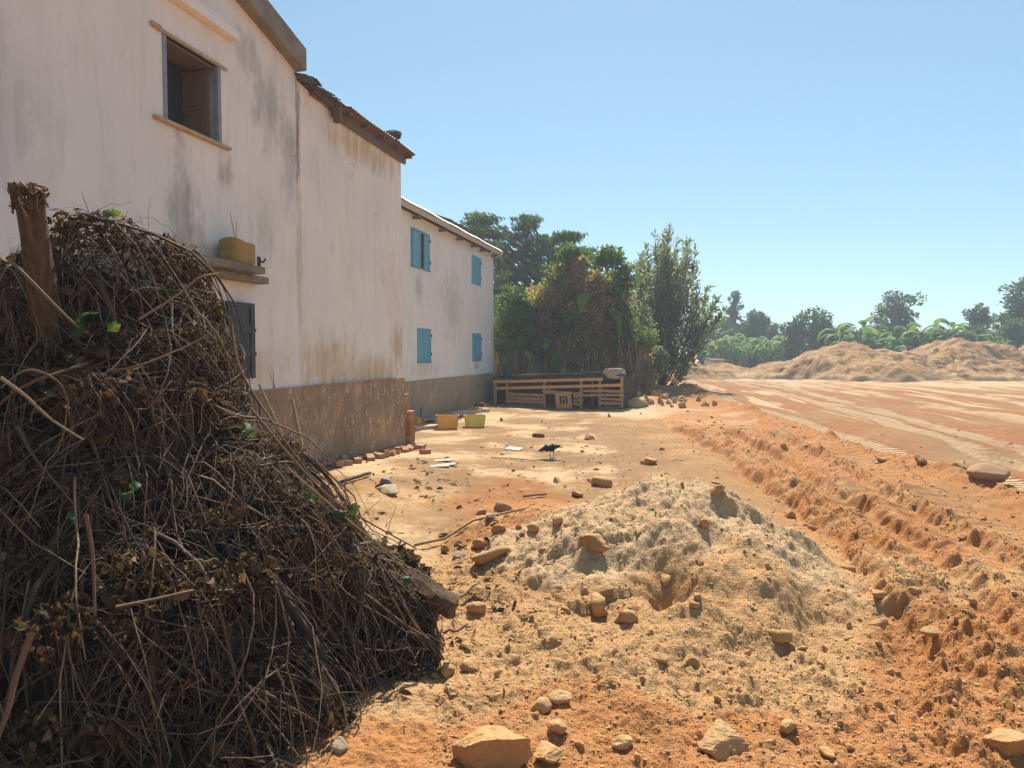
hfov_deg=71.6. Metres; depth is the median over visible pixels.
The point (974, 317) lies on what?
round tree
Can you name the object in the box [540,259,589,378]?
thicket shrub
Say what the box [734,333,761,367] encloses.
banana plant
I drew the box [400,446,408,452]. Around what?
brick
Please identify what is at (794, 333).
round tree
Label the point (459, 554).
earth clod
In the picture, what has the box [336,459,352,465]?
brick
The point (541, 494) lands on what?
dry stick
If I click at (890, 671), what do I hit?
loose clod
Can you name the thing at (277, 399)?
dry sprig
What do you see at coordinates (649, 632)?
loose clod
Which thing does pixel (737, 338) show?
banana plant
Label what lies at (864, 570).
loose clod
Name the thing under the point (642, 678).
loose clod
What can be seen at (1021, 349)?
earth mound
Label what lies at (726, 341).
banana plant
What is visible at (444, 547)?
loose clod
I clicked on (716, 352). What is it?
banana plant
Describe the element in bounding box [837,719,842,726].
loose clod
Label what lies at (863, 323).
banana plant
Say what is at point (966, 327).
banana plant
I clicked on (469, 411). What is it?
cement slab
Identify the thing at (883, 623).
loose clod
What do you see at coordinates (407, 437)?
brick
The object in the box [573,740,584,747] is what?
loose clod
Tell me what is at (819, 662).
loose clod
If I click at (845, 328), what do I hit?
round tree
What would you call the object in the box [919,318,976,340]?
banana plant
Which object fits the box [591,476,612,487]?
earth clod
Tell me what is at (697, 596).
stone
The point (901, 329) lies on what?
banana plant
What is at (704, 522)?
earth clod
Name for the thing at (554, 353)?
banana plant
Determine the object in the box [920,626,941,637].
earth clod
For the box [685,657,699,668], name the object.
loose clod
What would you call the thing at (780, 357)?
banana plant
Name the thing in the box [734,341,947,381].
earth mound
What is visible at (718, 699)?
loose clod
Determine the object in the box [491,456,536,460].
dry stick
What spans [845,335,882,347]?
banana plant
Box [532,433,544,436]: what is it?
stone
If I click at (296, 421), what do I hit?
cane stick
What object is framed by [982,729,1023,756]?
stone
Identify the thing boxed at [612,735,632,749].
earth clod
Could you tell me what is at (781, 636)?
earth clod
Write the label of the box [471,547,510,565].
earth clod
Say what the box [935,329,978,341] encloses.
banana plant
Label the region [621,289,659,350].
thin bush
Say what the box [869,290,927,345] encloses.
round tree
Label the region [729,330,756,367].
shrub
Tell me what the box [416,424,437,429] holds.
cement slab
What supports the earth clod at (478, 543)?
on the ground
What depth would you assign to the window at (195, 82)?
7.11 m
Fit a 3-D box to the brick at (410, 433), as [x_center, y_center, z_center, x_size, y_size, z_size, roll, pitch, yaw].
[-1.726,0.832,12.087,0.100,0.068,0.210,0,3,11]
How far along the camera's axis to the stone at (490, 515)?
5.90 m
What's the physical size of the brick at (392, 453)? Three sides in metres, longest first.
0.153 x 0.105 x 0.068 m
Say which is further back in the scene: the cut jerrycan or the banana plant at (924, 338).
the banana plant at (924, 338)
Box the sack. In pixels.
[602,368,625,378]
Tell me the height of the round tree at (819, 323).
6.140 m
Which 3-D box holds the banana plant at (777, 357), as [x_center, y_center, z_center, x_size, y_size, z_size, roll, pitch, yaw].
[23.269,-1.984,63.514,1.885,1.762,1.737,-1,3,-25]
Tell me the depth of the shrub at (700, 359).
73.26 m
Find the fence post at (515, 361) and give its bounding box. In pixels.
[513,351,517,374]
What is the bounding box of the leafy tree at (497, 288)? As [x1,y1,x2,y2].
[493,269,530,318]
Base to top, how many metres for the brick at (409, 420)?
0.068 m
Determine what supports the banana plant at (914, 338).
on the ground
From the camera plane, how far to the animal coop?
21.23 m
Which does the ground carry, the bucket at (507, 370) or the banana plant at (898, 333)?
the banana plant at (898, 333)
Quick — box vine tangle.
[7,181,51,217]
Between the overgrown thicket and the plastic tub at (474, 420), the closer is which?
the plastic tub at (474, 420)
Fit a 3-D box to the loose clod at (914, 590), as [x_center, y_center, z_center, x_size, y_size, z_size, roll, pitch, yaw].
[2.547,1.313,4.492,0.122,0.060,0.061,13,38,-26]
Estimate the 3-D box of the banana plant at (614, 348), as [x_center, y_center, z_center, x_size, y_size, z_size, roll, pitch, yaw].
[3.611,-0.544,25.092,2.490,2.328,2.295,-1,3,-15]
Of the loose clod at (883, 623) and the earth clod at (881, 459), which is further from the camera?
the earth clod at (881, 459)
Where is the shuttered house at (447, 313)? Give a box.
[401,197,502,417]
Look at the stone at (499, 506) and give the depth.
7.03 m
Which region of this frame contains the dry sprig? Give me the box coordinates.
[269,369,286,432]
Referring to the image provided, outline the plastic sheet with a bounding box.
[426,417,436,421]
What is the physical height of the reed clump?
5.487 m
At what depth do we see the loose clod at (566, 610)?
4.19 m
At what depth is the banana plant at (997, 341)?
59.31 m
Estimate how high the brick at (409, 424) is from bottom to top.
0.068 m
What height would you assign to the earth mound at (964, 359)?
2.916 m
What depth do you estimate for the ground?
4.66 m
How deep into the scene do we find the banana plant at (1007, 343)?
55.25 m
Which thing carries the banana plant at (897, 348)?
on the ground
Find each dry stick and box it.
[339,471,371,483]
[414,506,553,546]
[443,623,467,633]
[459,582,477,597]
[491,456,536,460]
[523,493,546,496]
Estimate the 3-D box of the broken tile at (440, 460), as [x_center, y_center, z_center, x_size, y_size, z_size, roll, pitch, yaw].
[-0.974,1.085,10.084,0.260,0.016,0.120,-2,6,-11]
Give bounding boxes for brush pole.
[263,569,326,657]
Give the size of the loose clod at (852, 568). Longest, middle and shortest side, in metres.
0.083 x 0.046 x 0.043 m
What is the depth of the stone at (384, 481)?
7.92 m
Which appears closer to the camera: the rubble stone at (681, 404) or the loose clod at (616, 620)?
the loose clod at (616, 620)
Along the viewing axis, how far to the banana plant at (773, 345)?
63.14 m
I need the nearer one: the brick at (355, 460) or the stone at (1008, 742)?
the stone at (1008, 742)
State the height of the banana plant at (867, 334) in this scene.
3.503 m
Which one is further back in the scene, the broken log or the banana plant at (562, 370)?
the banana plant at (562, 370)
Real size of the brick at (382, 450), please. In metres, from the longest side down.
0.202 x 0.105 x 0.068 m
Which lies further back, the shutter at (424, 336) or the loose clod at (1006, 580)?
the shutter at (424, 336)
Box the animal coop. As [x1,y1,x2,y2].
[491,372,634,409]
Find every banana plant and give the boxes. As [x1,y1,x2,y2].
[503,349,546,373]
[542,339,580,368]
[546,361,580,378]
[577,292,641,338]
[586,338,652,358]
[699,342,727,357]
[706,351,726,358]
[707,335,734,358]
[707,339,729,357]
[714,336,738,355]
[718,346,741,362]
[726,345,750,365]
[730,341,750,365]
[730,342,754,366]
[732,345,755,367]
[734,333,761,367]
[748,345,772,363]
[750,349,755,367]
[755,351,776,363]
[757,336,783,361]
[760,352,780,360]
[771,335,785,360]
[817,326,859,347]
[830,341,860,345]
[834,315,892,343]
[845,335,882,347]
[847,332,877,349]
[871,339,908,349]
[872,325,917,342]
[875,336,914,350]
[891,345,915,351]
[894,331,933,345]
[899,322,948,345]
[901,329,943,346]
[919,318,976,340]
[930,325,981,343]
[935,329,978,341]
[955,328,1000,343]
[979,332,1000,339]
[985,340,1017,347]
[988,332,1023,342]
[998,342,1023,347]
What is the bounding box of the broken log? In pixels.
[368,551,458,618]
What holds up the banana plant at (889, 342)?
on the ground
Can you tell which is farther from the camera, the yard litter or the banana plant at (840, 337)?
the banana plant at (840, 337)
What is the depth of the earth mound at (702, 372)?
44.04 m
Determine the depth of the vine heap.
3.20 m
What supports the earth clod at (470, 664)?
on the ground
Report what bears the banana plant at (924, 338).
on the ground
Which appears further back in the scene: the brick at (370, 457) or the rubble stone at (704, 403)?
the rubble stone at (704, 403)
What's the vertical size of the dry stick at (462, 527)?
0.222 m
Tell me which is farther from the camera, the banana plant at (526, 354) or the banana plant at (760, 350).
the banana plant at (760, 350)
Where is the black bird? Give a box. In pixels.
[538,443,562,458]
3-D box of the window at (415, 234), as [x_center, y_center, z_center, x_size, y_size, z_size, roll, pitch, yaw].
[-2.168,-3.181,16.856,0.114,0.915,1.250,1,3,14]
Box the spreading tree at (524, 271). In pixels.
[459,210,594,295]
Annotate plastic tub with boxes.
[436,414,458,428]
[463,414,485,426]
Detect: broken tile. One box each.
[430,464,448,466]
[434,459,452,461]
[436,462,456,465]
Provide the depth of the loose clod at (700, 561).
4.37 m
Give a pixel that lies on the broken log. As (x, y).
(445, 594)
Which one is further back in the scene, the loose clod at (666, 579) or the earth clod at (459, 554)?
the earth clod at (459, 554)
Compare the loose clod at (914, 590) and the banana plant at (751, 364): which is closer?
the loose clod at (914, 590)
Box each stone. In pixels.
[329,736,348,753]
[376,484,397,494]
[379,477,391,484]
[385,130,401,139]
[451,725,532,767]
[475,509,486,514]
[486,513,494,518]
[494,500,511,511]
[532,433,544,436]
[584,434,594,439]
[627,398,648,406]
[678,402,686,407]
[689,600,699,608]
[694,592,700,599]
[698,719,749,761]
[701,401,709,405]
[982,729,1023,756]
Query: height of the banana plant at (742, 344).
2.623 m
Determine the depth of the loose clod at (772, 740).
2.90 m
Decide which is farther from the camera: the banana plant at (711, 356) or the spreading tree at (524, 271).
the banana plant at (711, 356)
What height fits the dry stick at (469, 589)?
0.071 m
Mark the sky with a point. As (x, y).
(835, 156)
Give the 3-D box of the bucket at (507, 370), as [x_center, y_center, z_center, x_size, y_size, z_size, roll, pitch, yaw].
[-0.141,-0.390,22.006,0.356,0.300,0.356,0,3,0]
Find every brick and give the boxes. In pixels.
[319,460,327,466]
[325,457,336,466]
[331,461,343,467]
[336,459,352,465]
[339,454,346,459]
[352,457,361,463]
[366,453,374,460]
[374,453,384,458]
[378,449,388,452]
[389,450,395,455]
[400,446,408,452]
[405,414,414,418]
[405,418,414,422]
[405,422,414,426]
[405,426,415,431]
[405,434,414,439]
[405,438,414,443]
[406,410,414,414]
[406,431,414,435]
[418,443,425,448]
[419,449,430,453]
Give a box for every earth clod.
[441,662,454,677]
[452,551,465,558]
[459,657,479,671]
[466,601,485,614]
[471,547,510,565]
[472,538,485,549]
[491,524,505,532]
[527,522,539,532]
[530,697,551,713]
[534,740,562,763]
[547,718,566,733]
[548,690,572,704]
[553,514,562,525]
[572,490,582,496]
[580,533,608,551]
[590,592,604,616]
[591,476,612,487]
[592,608,606,617]
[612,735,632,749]
[618,609,637,623]
[640,457,657,464]
[651,652,668,663]
[700,518,708,527]
[710,484,724,496]
[769,628,792,642]
[779,719,796,734]
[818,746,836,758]
[871,588,886,598]
[876,456,886,462]
[914,454,927,464]
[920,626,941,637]
[966,463,1010,482]
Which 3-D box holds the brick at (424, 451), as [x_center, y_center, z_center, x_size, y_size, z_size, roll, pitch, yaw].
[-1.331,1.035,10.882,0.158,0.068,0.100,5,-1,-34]
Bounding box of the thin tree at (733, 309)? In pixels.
[724,290,744,325]
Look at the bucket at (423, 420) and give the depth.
15.83 m
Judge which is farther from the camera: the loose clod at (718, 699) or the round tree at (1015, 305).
the round tree at (1015, 305)
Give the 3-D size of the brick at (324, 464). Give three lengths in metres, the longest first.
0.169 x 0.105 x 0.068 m
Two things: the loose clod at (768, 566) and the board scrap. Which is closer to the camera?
the loose clod at (768, 566)
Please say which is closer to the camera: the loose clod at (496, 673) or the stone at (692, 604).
the loose clod at (496, 673)
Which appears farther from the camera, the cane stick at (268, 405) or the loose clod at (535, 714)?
the cane stick at (268, 405)
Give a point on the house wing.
(350, 159)
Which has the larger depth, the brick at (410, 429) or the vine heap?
the brick at (410, 429)
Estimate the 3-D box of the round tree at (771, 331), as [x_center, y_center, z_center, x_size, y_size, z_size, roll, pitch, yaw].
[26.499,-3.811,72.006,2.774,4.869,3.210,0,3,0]
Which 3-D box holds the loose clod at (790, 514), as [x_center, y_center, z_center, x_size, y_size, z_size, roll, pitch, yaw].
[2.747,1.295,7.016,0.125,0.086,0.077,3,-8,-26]
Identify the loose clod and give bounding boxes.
[441,544,449,552]
[494,669,499,677]
[531,711,538,717]
[553,476,559,482]
[560,606,570,614]
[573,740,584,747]
[580,587,588,595]
[585,635,593,640]
[614,615,619,623]
[634,752,640,763]
[640,675,645,683]
[645,630,653,635]
[660,574,671,585]
[677,689,688,697]
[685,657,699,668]
[698,558,703,565]
[713,696,721,702]
[743,649,751,654]
[765,562,772,569]
[767,738,775,743]
[780,442,787,450]
[784,511,795,517]
[797,646,807,649]
[807,525,817,530]
[816,659,824,667]
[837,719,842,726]
[845,566,855,571]
[845,743,854,750]
[846,621,851,627]
[862,567,867,573]
[868,617,888,628]
[873,701,882,707]
[886,668,894,673]
[888,712,895,718]
[907,586,921,594]
[908,730,916,741]
[930,761,935,767]
[936,650,945,657]
[940,745,945,754]
[954,461,967,469]
[957,533,966,538]
[967,597,977,604]
[1003,578,1009,584]
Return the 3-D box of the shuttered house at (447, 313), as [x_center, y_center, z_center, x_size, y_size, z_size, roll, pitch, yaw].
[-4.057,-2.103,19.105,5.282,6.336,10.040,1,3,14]
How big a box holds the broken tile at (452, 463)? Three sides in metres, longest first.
0.260 x 0.120 x 0.015 m
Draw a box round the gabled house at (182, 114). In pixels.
[0,0,306,474]
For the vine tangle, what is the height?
0.159 m
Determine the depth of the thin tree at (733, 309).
77.28 m
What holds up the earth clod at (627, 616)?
on the ground
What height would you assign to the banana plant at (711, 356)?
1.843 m
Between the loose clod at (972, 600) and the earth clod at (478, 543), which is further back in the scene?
the earth clod at (478, 543)
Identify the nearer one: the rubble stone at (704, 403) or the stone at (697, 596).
the stone at (697, 596)
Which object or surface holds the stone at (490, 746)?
on the ground
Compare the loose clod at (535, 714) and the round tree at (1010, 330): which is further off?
the round tree at (1010, 330)
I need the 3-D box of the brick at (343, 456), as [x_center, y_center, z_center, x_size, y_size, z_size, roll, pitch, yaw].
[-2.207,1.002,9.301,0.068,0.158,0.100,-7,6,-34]
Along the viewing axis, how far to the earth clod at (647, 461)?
10.14 m
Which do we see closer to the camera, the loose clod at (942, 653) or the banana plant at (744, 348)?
the loose clod at (942, 653)
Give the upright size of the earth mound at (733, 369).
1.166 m
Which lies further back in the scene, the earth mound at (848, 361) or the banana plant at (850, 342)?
the banana plant at (850, 342)
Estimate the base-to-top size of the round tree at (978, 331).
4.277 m
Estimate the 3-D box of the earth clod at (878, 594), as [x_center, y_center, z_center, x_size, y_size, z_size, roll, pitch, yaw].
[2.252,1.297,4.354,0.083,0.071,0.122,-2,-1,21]
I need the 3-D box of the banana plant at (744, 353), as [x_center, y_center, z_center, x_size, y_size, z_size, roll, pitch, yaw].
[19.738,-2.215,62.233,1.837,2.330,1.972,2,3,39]
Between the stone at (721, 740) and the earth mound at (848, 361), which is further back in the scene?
the earth mound at (848, 361)
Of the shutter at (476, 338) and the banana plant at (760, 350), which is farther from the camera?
the banana plant at (760, 350)
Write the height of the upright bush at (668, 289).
6.859 m
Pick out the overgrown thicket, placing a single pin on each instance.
(523, 323)
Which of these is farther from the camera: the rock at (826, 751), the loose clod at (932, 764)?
the rock at (826, 751)
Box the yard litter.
[337,434,620,749]
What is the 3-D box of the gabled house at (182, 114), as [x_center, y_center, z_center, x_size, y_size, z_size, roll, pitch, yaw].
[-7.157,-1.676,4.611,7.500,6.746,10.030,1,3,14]
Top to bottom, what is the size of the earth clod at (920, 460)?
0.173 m
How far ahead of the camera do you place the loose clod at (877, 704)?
3.21 m
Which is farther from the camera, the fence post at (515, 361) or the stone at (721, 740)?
the fence post at (515, 361)
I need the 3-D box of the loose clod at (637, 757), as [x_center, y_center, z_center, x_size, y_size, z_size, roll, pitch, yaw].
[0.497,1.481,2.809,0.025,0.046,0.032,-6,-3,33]
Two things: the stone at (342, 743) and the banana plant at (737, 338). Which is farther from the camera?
the banana plant at (737, 338)
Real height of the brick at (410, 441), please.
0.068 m
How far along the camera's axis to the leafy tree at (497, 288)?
30.04 m
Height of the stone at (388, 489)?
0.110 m
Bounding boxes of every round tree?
[704,315,736,339]
[737,308,776,363]
[761,322,782,361]
[776,313,811,360]
[798,305,836,355]
[829,324,849,343]
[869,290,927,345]
[961,302,997,339]
[969,324,986,341]
[981,276,1023,340]
[998,317,1023,348]
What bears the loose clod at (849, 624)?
on the ground
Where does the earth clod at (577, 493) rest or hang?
on the ground
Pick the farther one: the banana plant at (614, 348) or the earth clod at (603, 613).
the banana plant at (614, 348)
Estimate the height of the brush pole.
0.361 m
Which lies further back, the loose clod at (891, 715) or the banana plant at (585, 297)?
the banana plant at (585, 297)
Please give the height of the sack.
0.332 m
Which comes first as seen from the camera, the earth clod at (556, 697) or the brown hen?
the earth clod at (556, 697)
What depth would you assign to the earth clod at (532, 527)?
5.39 m
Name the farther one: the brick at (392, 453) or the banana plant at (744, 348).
the banana plant at (744, 348)
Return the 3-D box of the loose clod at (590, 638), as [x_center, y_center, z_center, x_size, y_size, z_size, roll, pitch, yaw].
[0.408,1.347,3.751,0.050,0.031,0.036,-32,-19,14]
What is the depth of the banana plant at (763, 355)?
62.72 m
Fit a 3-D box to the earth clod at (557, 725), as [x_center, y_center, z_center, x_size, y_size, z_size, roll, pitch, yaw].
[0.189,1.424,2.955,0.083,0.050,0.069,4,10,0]
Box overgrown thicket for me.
[493,241,660,396]
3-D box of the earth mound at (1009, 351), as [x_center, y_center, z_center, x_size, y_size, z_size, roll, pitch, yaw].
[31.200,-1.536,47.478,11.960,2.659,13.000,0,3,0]
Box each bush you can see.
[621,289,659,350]
[628,222,726,385]
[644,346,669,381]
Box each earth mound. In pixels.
[667,358,740,379]
[706,363,749,373]
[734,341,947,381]
[910,338,1023,380]
[975,341,1023,365]
[1018,345,1023,353]
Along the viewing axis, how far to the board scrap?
11.65 m
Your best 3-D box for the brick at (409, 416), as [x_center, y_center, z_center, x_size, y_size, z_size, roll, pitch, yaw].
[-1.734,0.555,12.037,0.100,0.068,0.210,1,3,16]
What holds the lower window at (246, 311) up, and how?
in the gabled house at (182, 114)
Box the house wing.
[294,72,416,467]
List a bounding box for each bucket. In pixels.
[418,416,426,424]
[502,366,512,374]
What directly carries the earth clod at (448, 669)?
on the ground
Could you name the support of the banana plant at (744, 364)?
on the ground
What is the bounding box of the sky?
[268,0,1023,353]
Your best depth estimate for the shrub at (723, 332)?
73.69 m
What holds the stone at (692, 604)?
on the ground
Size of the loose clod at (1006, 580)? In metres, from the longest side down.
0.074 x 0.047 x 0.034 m
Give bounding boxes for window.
[150,20,231,150]
[215,301,256,378]
[410,226,430,271]
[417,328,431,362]
[471,254,481,285]
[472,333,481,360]
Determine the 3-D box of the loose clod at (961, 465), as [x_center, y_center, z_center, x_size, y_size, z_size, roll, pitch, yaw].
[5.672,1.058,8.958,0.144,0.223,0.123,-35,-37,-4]
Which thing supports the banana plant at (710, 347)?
on the ground
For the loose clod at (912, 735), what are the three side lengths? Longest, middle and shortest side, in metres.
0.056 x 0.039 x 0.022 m
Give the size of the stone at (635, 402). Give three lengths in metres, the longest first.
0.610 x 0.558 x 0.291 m
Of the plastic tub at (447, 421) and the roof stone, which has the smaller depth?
the roof stone
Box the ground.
[1,356,1023,767]
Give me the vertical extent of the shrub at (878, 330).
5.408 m
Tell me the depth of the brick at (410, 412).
11.94 m
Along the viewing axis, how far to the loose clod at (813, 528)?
6.55 m
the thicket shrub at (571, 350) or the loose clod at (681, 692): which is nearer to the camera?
the loose clod at (681, 692)
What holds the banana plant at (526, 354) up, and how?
on the ground
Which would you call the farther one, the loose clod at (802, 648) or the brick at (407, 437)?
the brick at (407, 437)
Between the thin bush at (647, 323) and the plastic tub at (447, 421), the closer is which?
the plastic tub at (447, 421)
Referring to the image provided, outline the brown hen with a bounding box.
[472,402,490,407]
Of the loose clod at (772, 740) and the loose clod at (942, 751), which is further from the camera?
the loose clod at (772, 740)
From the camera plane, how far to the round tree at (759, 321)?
72.96 m
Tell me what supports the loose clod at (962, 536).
on the ground
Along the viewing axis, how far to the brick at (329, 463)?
9.13 m
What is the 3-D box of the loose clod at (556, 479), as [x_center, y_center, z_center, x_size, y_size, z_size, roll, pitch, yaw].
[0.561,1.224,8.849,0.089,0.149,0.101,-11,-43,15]
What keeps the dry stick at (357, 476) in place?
on the ground
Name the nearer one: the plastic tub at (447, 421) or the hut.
the plastic tub at (447, 421)
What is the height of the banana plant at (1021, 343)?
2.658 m
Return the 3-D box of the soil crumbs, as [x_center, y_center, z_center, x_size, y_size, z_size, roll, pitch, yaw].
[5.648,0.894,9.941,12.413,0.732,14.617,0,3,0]
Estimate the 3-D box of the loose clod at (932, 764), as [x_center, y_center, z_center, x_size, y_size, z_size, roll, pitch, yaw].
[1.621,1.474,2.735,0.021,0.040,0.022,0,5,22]
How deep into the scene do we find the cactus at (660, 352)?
24.49 m
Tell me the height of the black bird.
0.227 m
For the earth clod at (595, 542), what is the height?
0.113 m
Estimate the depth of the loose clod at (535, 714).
3.08 m
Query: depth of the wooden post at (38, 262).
3.38 m
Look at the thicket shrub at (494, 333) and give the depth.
24.37 m
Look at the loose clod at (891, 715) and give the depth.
3.08 m
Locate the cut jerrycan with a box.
[218,213,254,264]
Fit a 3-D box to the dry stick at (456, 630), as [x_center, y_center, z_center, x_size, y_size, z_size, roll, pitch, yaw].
[-0.320,1.407,4.077,0.015,0.042,0.187,2,3,42]
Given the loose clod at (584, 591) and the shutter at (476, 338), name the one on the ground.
the loose clod at (584, 591)
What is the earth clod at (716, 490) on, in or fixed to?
on the ground
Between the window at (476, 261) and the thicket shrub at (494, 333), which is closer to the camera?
the window at (476, 261)
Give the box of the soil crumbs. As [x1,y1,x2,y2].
[421,416,1023,767]
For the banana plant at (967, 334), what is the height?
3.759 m
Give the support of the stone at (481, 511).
on the ground
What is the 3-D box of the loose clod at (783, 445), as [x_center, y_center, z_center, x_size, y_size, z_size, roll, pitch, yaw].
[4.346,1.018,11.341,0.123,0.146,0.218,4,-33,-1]
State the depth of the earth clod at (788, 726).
3.01 m
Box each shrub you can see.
[493,307,527,379]
[525,281,569,373]
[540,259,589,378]
[563,281,623,379]
[695,324,720,365]
[703,329,735,364]
[720,325,744,363]
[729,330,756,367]
[749,330,762,366]
[858,325,886,336]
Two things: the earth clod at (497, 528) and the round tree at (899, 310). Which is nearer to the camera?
the earth clod at (497, 528)
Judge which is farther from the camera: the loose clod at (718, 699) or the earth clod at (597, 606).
the earth clod at (597, 606)
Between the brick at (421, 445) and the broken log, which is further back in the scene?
the brick at (421, 445)
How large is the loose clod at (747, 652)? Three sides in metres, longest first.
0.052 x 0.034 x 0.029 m
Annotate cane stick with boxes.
[258,384,289,451]
[290,398,304,463]
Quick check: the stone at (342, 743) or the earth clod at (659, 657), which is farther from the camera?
the earth clod at (659, 657)
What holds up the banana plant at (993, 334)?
on the ground
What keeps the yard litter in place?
on the ground
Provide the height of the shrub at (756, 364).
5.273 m
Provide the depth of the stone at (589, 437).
13.34 m
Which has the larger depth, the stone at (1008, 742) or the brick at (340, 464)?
the brick at (340, 464)
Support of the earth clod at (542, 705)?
on the ground
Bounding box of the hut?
[702,358,727,366]
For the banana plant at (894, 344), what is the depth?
56.57 m
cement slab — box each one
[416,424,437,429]
[444,408,489,414]
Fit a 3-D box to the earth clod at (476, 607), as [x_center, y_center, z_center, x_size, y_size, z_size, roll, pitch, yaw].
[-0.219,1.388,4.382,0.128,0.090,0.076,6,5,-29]
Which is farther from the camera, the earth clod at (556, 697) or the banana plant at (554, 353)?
the banana plant at (554, 353)
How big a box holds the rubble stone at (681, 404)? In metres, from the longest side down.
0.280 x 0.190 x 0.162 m
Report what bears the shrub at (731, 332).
on the ground
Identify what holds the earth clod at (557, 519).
on the ground
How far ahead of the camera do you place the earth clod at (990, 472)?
8.04 m
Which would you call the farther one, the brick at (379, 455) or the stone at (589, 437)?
the stone at (589, 437)
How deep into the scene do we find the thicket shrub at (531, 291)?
24.48 m
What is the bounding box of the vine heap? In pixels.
[0,194,480,767]
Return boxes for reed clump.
[580,245,622,379]
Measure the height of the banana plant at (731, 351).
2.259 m
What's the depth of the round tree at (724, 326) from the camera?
75.57 m
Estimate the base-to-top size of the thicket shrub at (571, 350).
4.456 m
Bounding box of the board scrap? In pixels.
[505,446,522,450]
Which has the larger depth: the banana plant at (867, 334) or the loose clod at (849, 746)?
the banana plant at (867, 334)
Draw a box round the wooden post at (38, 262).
[16,202,65,367]
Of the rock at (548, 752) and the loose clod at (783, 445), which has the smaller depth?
the rock at (548, 752)

